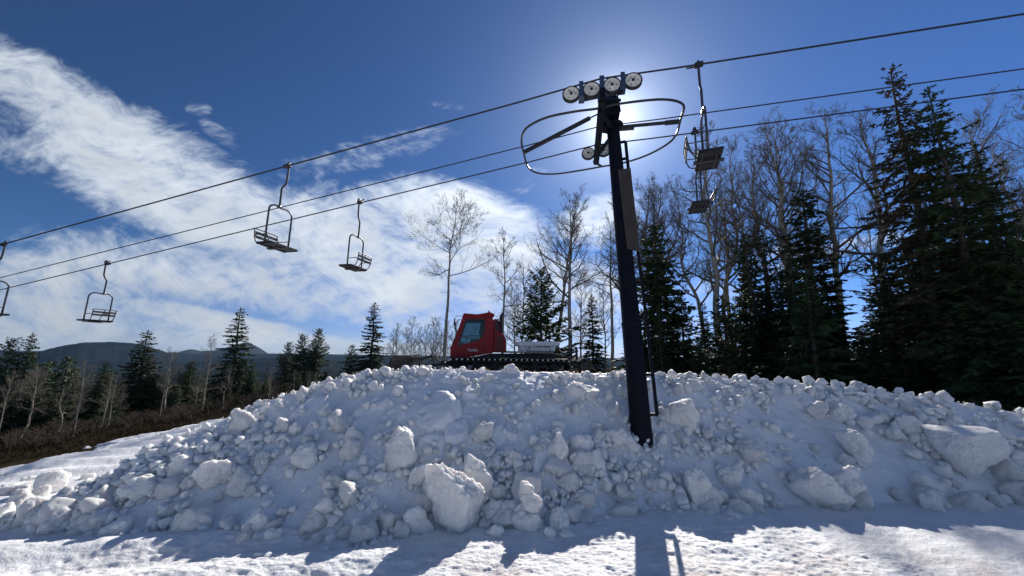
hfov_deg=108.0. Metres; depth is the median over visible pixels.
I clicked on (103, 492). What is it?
snow lump
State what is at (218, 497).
snow lump
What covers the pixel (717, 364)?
spruce tree
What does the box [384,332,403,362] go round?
aspen tree
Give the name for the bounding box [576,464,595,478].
snow lump
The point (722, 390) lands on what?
snow lump
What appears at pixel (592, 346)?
spruce tree
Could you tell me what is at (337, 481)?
snow lump
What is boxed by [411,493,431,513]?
snow lump
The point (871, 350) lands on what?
spruce tree
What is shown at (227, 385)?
aspen tree
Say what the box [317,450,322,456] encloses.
snow lump
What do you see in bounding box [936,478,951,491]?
snow lump
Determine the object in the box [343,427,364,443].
snow lump
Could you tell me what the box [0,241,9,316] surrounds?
lift chair
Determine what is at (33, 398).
aspen tree
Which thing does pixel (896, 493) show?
snow lump
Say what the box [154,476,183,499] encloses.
snow lump
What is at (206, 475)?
snow chunk
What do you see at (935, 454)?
snow lump
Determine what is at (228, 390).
spruce tree
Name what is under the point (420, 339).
aspen tree
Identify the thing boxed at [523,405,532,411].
snow lump
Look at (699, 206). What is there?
lift chair
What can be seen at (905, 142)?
spruce tree
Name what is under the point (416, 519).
snow chunk
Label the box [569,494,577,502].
snow lump
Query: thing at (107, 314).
lift chair
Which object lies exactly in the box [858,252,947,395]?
spruce tree
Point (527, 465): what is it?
snow lump
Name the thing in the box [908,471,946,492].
snow chunk
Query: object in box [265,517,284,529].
snow lump
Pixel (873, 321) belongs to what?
spruce tree
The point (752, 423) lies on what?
snow lump
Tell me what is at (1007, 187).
aspen tree
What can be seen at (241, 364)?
spruce tree
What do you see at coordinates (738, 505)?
snow lump
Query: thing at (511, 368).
snow chunk
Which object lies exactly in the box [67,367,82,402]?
spruce tree
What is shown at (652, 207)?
aspen tree
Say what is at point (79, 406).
aspen tree
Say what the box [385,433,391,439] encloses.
snow lump
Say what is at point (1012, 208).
aspen tree
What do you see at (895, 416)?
snow lump
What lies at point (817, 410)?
snow lump
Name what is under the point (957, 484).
snow lump
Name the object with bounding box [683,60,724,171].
lift chair
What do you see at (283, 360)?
spruce tree
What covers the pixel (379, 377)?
snow lump
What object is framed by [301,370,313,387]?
spruce tree
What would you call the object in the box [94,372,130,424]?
aspen tree
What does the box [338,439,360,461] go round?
snow lump
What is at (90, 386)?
aspen tree
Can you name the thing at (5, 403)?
aspen tree
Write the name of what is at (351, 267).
lift chair
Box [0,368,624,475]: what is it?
terrain
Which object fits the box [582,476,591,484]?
snow lump
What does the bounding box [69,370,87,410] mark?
aspen tree
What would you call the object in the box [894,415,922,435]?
snow chunk
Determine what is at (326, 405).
snow chunk
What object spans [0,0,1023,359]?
sky
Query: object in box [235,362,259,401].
spruce tree
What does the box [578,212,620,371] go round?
aspen tree
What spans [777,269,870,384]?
spruce tree
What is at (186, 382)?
spruce tree
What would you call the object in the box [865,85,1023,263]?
aspen tree
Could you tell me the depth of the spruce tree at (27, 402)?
19.80 m
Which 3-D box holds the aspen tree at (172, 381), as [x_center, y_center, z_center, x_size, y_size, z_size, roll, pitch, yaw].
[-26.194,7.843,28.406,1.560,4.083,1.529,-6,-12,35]
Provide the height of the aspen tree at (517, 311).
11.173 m
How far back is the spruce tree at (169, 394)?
27.94 m
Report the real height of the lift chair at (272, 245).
1.971 m
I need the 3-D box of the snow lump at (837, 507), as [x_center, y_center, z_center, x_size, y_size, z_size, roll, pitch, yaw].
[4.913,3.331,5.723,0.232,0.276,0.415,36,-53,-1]
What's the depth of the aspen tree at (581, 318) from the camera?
35.24 m
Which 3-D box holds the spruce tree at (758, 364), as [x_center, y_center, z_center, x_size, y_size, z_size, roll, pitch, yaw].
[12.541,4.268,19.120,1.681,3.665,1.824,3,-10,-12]
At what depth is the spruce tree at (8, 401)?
21.76 m
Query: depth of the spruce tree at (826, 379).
17.46 m
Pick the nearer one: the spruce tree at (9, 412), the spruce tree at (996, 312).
the spruce tree at (996, 312)
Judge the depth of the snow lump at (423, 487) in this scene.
5.12 m
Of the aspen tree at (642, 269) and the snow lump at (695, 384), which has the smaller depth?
the snow lump at (695, 384)
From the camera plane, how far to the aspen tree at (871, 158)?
19.72 m
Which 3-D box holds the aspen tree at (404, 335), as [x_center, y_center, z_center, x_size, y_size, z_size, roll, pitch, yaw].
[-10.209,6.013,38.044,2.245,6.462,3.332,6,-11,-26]
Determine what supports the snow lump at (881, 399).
on the snow pile
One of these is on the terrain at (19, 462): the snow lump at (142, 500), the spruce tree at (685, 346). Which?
the spruce tree at (685, 346)
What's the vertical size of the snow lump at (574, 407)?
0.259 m
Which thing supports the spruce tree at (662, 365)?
on the terrain at (19, 462)
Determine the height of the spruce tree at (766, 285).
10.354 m
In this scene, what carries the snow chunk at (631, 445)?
on the snow pile
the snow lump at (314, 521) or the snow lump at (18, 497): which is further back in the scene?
the snow lump at (18, 497)
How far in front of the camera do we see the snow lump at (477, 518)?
4.87 m
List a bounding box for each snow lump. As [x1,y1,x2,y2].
[0,484,18,495]
[0,519,14,532]
[1,483,22,486]
[5,488,34,508]
[9,483,32,495]
[11,496,46,528]
[20,475,36,480]
[21,513,32,526]
[24,510,39,526]
[31,484,51,496]
[36,506,74,534]
[37,497,76,524]
[62,485,81,497]
[65,524,84,536]
[66,513,90,529]
[70,506,81,518]
[74,489,97,508]
[78,497,112,514]
[78,506,118,532]
[80,473,95,479]
[90,484,112,500]
[107,474,121,488]
[117,498,128,501]
[135,496,148,505]
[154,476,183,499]
[158,446,167,456]
[167,502,177,516]
[168,507,213,531]
[178,473,195,490]
[212,491,223,501]
[219,513,236,530]
[220,462,239,483]
[226,464,259,496]
[227,472,233,480]
[229,410,255,431]
[234,523,252,544]
[234,524,241,530]
[243,484,256,497]
[250,450,270,475]
[256,415,266,420]
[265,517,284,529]
[271,434,279,441]
[275,507,287,517]
[276,417,290,432]
[283,464,296,472]
[296,386,309,402]
[298,505,326,533]
[300,434,314,443]
[300,535,307,540]
[313,532,323,545]
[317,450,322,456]
[318,469,331,485]
[322,407,333,416]
[323,388,329,393]
[325,470,344,489]
[327,409,352,432]
[332,474,345,489]
[334,522,343,531]
[336,523,351,539]
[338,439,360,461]
[339,481,359,509]
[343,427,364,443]
[349,516,377,543]
[376,375,382,381]
[377,510,395,533]
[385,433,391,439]
[391,379,399,384]
[391,426,399,433]
[393,512,403,526]
[393,520,409,538]
[406,375,418,380]
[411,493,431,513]
[422,480,426,493]
[430,446,438,454]
[444,443,451,450]
[462,378,469,386]
[470,421,493,443]
[473,386,480,394]
[473,512,480,525]
[475,416,486,426]
[478,517,492,528]
[482,374,492,381]
[491,484,505,499]
[491,499,518,527]
[494,476,504,483]
[496,393,507,405]
[508,449,521,466]
[511,470,542,503]
[512,383,519,388]
[521,460,532,471]
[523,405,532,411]
[532,444,542,451]
[537,493,545,520]
[543,454,571,477]
[544,384,551,388]
[552,389,564,402]
[559,472,579,495]
[563,405,569,413]
[564,503,580,522]
[569,402,579,415]
[569,452,576,462]
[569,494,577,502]
[572,448,593,467]
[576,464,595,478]
[577,489,595,511]
[578,513,593,523]
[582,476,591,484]
[584,387,599,402]
[592,426,604,439]
[607,403,617,415]
[610,479,615,488]
[610,499,637,516]
[615,483,628,501]
[615,494,626,502]
[622,385,627,398]
[625,461,633,472]
[627,490,638,500]
[640,508,646,513]
[645,478,658,491]
[647,497,653,505]
[658,406,671,423]
[671,383,684,396]
[674,430,690,445]
[687,379,699,391]
[699,498,721,513]
[702,423,713,438]
[704,484,724,505]
[716,486,727,504]
[720,387,726,396]
[726,498,753,513]
[728,491,734,498]
[735,437,766,464]
[748,501,765,513]
[749,420,755,427]
[765,389,773,396]
[766,491,784,509]
[786,467,797,474]
[806,401,828,420]
[810,443,820,453]
[824,504,842,510]
[836,453,855,465]
[840,492,849,510]
[852,492,873,510]
[875,396,888,403]
[878,411,889,424]
[883,429,894,438]
[889,487,903,500]
[893,414,917,420]
[894,398,921,414]
[911,486,945,506]
[929,450,941,460]
[936,404,953,416]
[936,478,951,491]
[938,416,957,424]
[947,490,993,511]
[950,478,963,488]
[975,491,987,499]
[987,494,1007,508]
[988,456,1023,482]
[996,481,1023,505]
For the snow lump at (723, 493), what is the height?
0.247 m
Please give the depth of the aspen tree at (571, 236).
29.18 m
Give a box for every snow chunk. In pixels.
[0,502,15,512]
[33,470,68,493]
[97,514,134,536]
[116,476,158,502]
[165,454,192,477]
[191,459,232,490]
[197,524,209,530]
[241,508,270,531]
[263,527,283,540]
[290,442,318,469]
[309,496,337,515]
[319,403,334,416]
[384,426,416,471]
[402,505,433,534]
[407,463,425,487]
[424,463,484,533]
[464,453,493,494]
[482,500,502,519]
[486,525,503,537]
[504,364,520,373]
[512,502,544,532]
[519,481,533,493]
[519,491,542,513]
[537,430,552,438]
[544,526,555,537]
[548,432,568,459]
[549,505,569,530]
[558,529,572,538]
[568,381,586,399]
[569,434,593,453]
[591,448,605,470]
[604,428,628,446]
[625,435,638,452]
[663,398,700,432]
[684,466,711,505]
[716,463,743,489]
[737,487,763,505]
[788,466,854,507]
[827,404,856,422]
[829,465,866,496]
[834,429,873,468]
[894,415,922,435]
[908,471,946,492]
[918,490,945,512]
[921,424,1010,479]
[1010,450,1023,467]
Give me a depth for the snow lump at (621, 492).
5.50 m
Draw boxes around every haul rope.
[0,88,1023,289]
[3,13,1023,243]
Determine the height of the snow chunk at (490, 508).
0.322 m
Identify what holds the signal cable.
attached to the lift tower
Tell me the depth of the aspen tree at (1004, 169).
19.19 m
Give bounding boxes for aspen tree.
[0,368,23,426]
[5,379,31,416]
[7,366,58,442]
[13,365,57,410]
[49,382,75,435]
[57,358,103,432]
[67,386,90,436]
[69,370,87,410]
[69,372,103,406]
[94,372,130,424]
[98,376,123,428]
[114,385,127,415]
[153,346,189,407]
[158,373,170,416]
[160,366,184,400]
[186,368,208,405]
[201,335,220,411]
[217,363,236,409]
[258,362,273,387]
[260,370,279,397]
[291,369,300,389]
[383,322,407,359]
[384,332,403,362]
[398,328,414,354]
[402,315,422,355]
[404,189,510,368]
[410,326,426,362]
[414,324,436,363]
[423,317,442,361]
[425,316,443,368]
[433,329,447,368]
[436,320,452,362]
[446,320,464,354]
[486,226,528,369]
[495,282,528,350]
[502,263,542,369]
[520,182,613,372]
[534,195,597,348]
[560,272,603,373]
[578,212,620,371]
[578,282,621,370]
[582,192,677,337]
[589,176,700,362]
[594,170,691,337]
[633,222,663,346]
[636,174,694,340]
[642,175,727,352]
[661,120,761,374]
[685,173,760,322]
[695,140,851,300]
[696,130,779,324]
[708,113,860,295]
[712,171,791,322]
[719,106,877,308]
[750,101,915,348]
[788,103,971,378]
[840,189,891,304]
[861,202,985,298]
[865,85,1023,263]
[914,172,981,271]
[942,84,1023,240]
[958,163,1023,264]
[975,155,1023,264]
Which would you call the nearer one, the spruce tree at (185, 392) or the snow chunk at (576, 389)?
the snow chunk at (576, 389)
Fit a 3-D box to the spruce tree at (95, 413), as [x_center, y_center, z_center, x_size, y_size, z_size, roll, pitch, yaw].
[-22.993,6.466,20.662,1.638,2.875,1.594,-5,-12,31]
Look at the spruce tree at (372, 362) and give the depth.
34.92 m
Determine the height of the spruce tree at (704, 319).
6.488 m
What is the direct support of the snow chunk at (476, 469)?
on the snow pile
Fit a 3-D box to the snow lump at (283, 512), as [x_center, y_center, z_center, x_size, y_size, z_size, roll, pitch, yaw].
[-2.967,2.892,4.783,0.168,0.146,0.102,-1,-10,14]
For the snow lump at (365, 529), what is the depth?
4.49 m
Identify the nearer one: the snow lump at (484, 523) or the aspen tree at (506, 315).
the snow lump at (484, 523)
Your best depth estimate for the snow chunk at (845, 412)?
7.14 m
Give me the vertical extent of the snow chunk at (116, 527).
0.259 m
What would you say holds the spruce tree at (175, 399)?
on the terrain at (19, 462)
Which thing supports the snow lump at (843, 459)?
on the snow pile
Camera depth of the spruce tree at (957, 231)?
13.40 m
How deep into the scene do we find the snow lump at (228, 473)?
5.28 m
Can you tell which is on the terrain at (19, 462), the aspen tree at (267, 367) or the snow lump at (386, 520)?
the aspen tree at (267, 367)
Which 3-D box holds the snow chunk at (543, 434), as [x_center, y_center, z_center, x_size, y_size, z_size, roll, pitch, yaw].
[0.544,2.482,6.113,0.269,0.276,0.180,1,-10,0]
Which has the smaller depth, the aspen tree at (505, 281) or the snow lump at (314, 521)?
the snow lump at (314, 521)
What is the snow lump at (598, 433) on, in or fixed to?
on the snow pile
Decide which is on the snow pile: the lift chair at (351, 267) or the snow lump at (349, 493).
the snow lump at (349, 493)
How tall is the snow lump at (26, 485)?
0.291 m
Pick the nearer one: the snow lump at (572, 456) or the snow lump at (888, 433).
the snow lump at (572, 456)
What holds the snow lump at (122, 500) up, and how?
on the snow pile
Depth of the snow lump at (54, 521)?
4.63 m
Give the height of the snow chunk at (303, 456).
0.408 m
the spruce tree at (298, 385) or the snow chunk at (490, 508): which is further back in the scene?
the spruce tree at (298, 385)
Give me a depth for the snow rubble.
6.09 m
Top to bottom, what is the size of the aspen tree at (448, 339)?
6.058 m
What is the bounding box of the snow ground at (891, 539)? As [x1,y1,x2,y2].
[0,418,1023,575]
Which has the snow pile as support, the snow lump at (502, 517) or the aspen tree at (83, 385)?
the snow lump at (502, 517)
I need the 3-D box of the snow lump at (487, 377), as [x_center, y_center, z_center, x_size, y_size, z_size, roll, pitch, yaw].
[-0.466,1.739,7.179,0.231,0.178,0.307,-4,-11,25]
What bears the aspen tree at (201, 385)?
on the terrain at (19, 462)
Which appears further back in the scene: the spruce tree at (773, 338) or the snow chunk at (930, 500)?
the spruce tree at (773, 338)
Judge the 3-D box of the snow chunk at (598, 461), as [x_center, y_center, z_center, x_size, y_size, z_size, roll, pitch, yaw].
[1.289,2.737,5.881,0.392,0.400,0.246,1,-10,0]
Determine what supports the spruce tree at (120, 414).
on the terrain at (19, 462)
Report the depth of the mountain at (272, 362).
956.80 m
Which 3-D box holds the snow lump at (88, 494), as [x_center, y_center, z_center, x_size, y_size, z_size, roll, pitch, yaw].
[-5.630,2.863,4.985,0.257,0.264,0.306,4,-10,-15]
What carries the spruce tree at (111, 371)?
on the terrain at (19, 462)
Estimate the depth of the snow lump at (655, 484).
5.74 m
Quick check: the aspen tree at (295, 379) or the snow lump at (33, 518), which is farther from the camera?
the aspen tree at (295, 379)
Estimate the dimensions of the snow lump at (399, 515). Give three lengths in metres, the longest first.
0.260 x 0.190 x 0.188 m
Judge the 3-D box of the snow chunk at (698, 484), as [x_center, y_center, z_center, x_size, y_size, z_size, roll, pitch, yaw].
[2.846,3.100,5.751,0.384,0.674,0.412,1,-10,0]
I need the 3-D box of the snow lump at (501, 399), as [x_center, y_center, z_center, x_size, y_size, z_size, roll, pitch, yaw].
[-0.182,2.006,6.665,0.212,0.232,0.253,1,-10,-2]
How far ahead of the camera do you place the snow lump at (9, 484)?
6.13 m
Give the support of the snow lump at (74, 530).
on the snow pile
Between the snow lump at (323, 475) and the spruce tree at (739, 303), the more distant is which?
the spruce tree at (739, 303)
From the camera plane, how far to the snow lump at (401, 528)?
4.58 m
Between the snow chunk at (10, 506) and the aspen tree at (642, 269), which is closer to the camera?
the snow chunk at (10, 506)
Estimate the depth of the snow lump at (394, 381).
6.95 m
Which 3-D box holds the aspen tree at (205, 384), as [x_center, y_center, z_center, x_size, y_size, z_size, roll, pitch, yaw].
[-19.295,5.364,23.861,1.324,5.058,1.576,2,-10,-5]
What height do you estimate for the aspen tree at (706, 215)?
18.333 m
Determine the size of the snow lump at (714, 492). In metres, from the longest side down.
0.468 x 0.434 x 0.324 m
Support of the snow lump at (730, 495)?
on the snow pile
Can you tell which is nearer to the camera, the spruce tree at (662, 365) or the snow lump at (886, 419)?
the snow lump at (886, 419)
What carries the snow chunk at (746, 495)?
on the snow pile
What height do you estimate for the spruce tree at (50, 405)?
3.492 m
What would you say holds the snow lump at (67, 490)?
on the snow pile
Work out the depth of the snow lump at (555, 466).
5.59 m
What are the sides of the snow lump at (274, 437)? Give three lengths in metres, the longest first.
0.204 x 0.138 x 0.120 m
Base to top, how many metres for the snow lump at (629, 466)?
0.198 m
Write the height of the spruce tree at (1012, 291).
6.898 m
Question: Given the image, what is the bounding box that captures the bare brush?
[0,387,298,451]
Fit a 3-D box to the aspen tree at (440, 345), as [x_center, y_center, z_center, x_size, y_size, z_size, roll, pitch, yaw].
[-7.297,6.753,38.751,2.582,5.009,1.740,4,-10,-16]
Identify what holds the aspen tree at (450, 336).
on the terrain at (19, 462)
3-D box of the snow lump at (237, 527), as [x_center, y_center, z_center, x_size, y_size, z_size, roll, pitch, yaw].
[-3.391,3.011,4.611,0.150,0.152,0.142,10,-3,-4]
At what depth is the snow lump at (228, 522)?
4.62 m
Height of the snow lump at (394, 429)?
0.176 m
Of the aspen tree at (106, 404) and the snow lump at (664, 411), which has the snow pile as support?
the snow lump at (664, 411)
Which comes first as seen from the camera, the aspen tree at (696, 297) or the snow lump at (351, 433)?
the snow lump at (351, 433)
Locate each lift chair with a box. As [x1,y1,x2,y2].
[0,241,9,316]
[76,260,117,322]
[253,162,297,252]
[339,198,372,271]
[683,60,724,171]
[687,127,716,213]
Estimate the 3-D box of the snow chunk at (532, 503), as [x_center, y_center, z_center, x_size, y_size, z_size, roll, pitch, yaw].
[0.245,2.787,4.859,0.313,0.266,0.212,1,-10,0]
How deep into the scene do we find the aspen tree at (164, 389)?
19.34 m
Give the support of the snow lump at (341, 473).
on the snow pile
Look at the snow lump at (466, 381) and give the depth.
6.96 m
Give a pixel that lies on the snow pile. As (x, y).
(888, 468)
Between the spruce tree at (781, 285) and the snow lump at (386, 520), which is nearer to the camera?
the snow lump at (386, 520)
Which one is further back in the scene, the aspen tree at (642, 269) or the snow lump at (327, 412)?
the aspen tree at (642, 269)
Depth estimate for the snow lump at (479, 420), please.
6.20 m
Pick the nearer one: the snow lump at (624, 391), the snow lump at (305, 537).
the snow lump at (305, 537)
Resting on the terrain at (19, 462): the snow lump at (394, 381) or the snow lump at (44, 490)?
the snow lump at (44, 490)
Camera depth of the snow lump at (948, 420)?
7.00 m
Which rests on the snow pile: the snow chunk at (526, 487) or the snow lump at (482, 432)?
the snow lump at (482, 432)
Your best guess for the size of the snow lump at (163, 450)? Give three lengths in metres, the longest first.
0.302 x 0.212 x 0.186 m
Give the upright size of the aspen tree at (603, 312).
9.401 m
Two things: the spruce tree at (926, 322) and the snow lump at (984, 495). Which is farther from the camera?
the spruce tree at (926, 322)
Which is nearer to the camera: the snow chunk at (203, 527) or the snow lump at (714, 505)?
the snow chunk at (203, 527)
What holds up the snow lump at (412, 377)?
on the snow pile
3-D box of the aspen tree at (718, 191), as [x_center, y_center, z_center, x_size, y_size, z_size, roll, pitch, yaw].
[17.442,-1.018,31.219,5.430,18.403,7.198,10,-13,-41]
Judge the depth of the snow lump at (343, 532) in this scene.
4.53 m
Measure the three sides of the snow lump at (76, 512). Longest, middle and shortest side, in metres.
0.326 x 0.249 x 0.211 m
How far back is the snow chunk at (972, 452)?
6.23 m
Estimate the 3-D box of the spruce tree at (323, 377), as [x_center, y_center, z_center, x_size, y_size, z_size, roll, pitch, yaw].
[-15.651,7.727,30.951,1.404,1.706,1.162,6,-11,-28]
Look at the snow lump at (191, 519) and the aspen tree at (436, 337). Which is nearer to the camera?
the snow lump at (191, 519)
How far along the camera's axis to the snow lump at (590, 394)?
6.94 m
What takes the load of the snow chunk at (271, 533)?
on the terrain at (19, 462)
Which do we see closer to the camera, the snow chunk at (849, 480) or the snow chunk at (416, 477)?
the snow chunk at (416, 477)
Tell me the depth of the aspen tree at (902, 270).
21.88 m
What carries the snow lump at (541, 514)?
on the snow pile
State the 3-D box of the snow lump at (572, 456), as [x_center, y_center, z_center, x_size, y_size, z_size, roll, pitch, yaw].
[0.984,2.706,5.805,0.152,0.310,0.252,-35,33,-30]
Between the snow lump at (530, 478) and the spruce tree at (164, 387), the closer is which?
the snow lump at (530, 478)
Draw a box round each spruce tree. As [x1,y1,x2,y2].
[0,337,34,394]
[0,378,27,443]
[0,389,13,425]
[1,332,39,392]
[4,376,46,439]
[4,380,42,409]
[5,386,39,425]
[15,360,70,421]
[20,356,89,436]
[36,388,65,430]
[59,392,77,430]
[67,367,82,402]
[68,361,120,428]
[75,378,113,427]
[97,370,118,394]
[107,329,172,421]
[107,395,124,425]
[121,373,169,418]
[158,360,207,409]
[158,377,170,401]
[160,384,182,414]
[164,386,185,416]
[176,370,194,404]
[197,308,261,403]
[201,388,212,407]
[204,387,222,406]
[218,380,232,405]
[232,374,246,401]
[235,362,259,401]
[258,375,272,398]
[270,341,298,392]
[275,333,316,390]
[291,372,302,389]
[292,328,333,382]
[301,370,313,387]
[320,370,328,382]
[337,345,360,377]
[347,302,389,373]
[501,267,580,373]
[577,294,613,373]
[609,222,716,374]
[652,304,674,373]
[669,295,709,357]
[677,334,695,373]
[683,336,716,376]
[691,294,768,379]
[694,301,715,364]
[704,321,715,353]
[709,329,732,374]
[714,296,775,379]
[731,234,786,378]
[731,237,761,361]
[742,230,792,380]
[743,270,861,364]
[744,336,772,380]
[747,284,786,379]
[765,256,847,382]
[768,189,878,385]
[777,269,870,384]
[818,270,859,383]
[821,333,838,380]
[837,349,864,386]
[840,63,1019,385]
[848,233,940,351]
[848,327,877,378]
[854,272,900,386]
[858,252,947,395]
[860,327,886,388]
[883,84,1023,411]
[898,264,940,387]
[906,236,971,397]
[908,353,928,395]
[928,260,1023,406]
[934,142,1023,402]
[937,236,1016,273]
[949,266,1023,406]
[993,223,1023,412]
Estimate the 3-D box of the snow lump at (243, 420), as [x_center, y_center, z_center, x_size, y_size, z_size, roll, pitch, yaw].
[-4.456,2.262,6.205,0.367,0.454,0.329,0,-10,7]
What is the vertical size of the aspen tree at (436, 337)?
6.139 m
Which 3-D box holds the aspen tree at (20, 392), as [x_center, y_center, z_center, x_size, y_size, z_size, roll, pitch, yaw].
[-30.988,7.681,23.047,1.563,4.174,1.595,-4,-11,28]
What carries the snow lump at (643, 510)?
on the snow pile
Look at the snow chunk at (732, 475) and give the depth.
5.93 m
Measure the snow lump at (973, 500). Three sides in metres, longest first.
0.508 x 0.477 x 0.389 m
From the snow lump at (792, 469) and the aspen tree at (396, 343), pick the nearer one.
the snow lump at (792, 469)
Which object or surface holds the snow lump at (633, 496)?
on the snow pile
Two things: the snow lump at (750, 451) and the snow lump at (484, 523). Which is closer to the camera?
the snow lump at (484, 523)
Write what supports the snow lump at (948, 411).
on the snow pile
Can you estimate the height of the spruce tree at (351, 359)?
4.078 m
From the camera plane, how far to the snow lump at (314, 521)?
4.59 m
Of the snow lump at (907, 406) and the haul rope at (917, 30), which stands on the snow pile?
the snow lump at (907, 406)
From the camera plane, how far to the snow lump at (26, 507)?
4.77 m
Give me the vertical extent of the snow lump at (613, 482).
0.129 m
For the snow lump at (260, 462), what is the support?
on the snow pile
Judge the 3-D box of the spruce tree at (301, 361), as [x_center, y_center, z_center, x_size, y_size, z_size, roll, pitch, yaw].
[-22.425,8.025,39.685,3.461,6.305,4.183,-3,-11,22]
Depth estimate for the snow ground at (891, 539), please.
4.32 m
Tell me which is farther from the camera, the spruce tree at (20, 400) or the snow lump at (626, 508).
the spruce tree at (20, 400)
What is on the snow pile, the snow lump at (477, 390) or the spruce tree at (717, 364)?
the snow lump at (477, 390)
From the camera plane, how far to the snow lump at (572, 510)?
5.01 m
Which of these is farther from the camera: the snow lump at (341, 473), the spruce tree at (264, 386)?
the spruce tree at (264, 386)
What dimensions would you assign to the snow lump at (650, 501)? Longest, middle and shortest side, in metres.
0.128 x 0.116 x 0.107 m
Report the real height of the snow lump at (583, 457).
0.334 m
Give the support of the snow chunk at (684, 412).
on the snow pile
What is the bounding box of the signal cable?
[0,68,1023,277]
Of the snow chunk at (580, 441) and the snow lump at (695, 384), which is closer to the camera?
the snow chunk at (580, 441)
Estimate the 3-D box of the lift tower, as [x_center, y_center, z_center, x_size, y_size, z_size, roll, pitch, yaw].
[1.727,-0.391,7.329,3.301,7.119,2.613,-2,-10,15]
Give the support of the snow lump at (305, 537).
on the snow pile
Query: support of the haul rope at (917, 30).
attached to the lift tower
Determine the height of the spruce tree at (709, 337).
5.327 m
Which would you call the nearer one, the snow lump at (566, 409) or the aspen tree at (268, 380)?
the snow lump at (566, 409)
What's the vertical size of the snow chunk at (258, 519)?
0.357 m
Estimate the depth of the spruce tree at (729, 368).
18.51 m
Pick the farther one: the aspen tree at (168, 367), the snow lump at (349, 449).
the aspen tree at (168, 367)
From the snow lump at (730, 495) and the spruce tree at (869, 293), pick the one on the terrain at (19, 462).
the spruce tree at (869, 293)
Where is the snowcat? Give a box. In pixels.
[389,311,596,372]
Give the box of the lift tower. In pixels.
[520,72,684,447]
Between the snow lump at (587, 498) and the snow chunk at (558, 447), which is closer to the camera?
the snow lump at (587, 498)
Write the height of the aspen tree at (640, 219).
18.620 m
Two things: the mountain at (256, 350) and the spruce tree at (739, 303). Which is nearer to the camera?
the spruce tree at (739, 303)
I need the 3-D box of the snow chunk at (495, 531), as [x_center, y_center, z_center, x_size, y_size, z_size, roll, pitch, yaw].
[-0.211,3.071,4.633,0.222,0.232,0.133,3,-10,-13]
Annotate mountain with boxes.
[0,342,191,367]
[171,357,357,366]
[179,342,267,353]
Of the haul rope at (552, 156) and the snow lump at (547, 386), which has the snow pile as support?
the snow lump at (547, 386)
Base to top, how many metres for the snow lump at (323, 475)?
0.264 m
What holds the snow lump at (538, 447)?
on the snow pile
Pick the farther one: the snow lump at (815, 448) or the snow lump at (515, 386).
the snow lump at (515, 386)
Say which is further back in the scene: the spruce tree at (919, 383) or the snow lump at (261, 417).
the spruce tree at (919, 383)
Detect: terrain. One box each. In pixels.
[0,350,624,386]
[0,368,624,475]
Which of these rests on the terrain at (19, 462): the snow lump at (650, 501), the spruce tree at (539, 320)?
the spruce tree at (539, 320)
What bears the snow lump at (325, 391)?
on the snow pile
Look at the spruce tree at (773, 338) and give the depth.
21.62 m
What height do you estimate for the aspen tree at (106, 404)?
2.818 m
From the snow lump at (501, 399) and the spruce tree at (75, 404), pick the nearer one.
the snow lump at (501, 399)
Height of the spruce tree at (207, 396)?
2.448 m
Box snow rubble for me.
[0,365,1023,557]
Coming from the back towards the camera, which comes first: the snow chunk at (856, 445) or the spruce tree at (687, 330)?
the spruce tree at (687, 330)
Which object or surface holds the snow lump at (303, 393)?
on the snow pile
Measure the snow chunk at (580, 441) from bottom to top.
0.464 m
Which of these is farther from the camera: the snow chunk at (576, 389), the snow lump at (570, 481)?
the snow chunk at (576, 389)
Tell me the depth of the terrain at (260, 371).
793.45 m
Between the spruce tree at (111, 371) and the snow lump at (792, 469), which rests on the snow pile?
the snow lump at (792, 469)
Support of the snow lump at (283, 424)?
on the snow pile
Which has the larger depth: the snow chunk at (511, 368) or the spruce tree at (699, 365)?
the spruce tree at (699, 365)
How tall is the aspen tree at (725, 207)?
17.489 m
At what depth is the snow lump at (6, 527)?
4.65 m
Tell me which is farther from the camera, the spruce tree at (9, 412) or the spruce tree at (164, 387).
the spruce tree at (164, 387)
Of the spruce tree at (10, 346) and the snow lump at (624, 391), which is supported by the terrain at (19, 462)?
the spruce tree at (10, 346)
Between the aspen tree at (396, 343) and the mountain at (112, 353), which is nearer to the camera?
the aspen tree at (396, 343)
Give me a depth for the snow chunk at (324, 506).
4.74 m
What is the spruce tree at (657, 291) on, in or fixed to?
on the terrain at (19, 462)
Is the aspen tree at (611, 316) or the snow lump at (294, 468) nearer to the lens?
the snow lump at (294, 468)
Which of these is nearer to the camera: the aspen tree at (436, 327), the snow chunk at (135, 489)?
the snow chunk at (135, 489)
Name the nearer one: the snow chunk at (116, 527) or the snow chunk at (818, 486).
the snow chunk at (116, 527)
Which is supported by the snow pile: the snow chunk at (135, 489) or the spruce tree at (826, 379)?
the snow chunk at (135, 489)
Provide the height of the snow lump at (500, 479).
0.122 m
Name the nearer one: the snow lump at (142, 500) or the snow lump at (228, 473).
the snow lump at (142, 500)
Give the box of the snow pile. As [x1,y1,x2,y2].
[95,369,1023,544]
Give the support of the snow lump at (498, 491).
on the snow pile
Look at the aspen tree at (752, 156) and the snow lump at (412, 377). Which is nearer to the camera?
the snow lump at (412, 377)
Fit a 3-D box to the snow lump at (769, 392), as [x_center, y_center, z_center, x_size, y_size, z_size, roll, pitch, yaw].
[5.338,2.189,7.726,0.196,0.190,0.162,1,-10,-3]
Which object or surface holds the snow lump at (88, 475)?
on the terrain at (19, 462)
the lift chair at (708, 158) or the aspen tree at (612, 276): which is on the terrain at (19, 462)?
the aspen tree at (612, 276)
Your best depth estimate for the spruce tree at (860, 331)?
23.34 m
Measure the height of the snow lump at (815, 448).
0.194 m

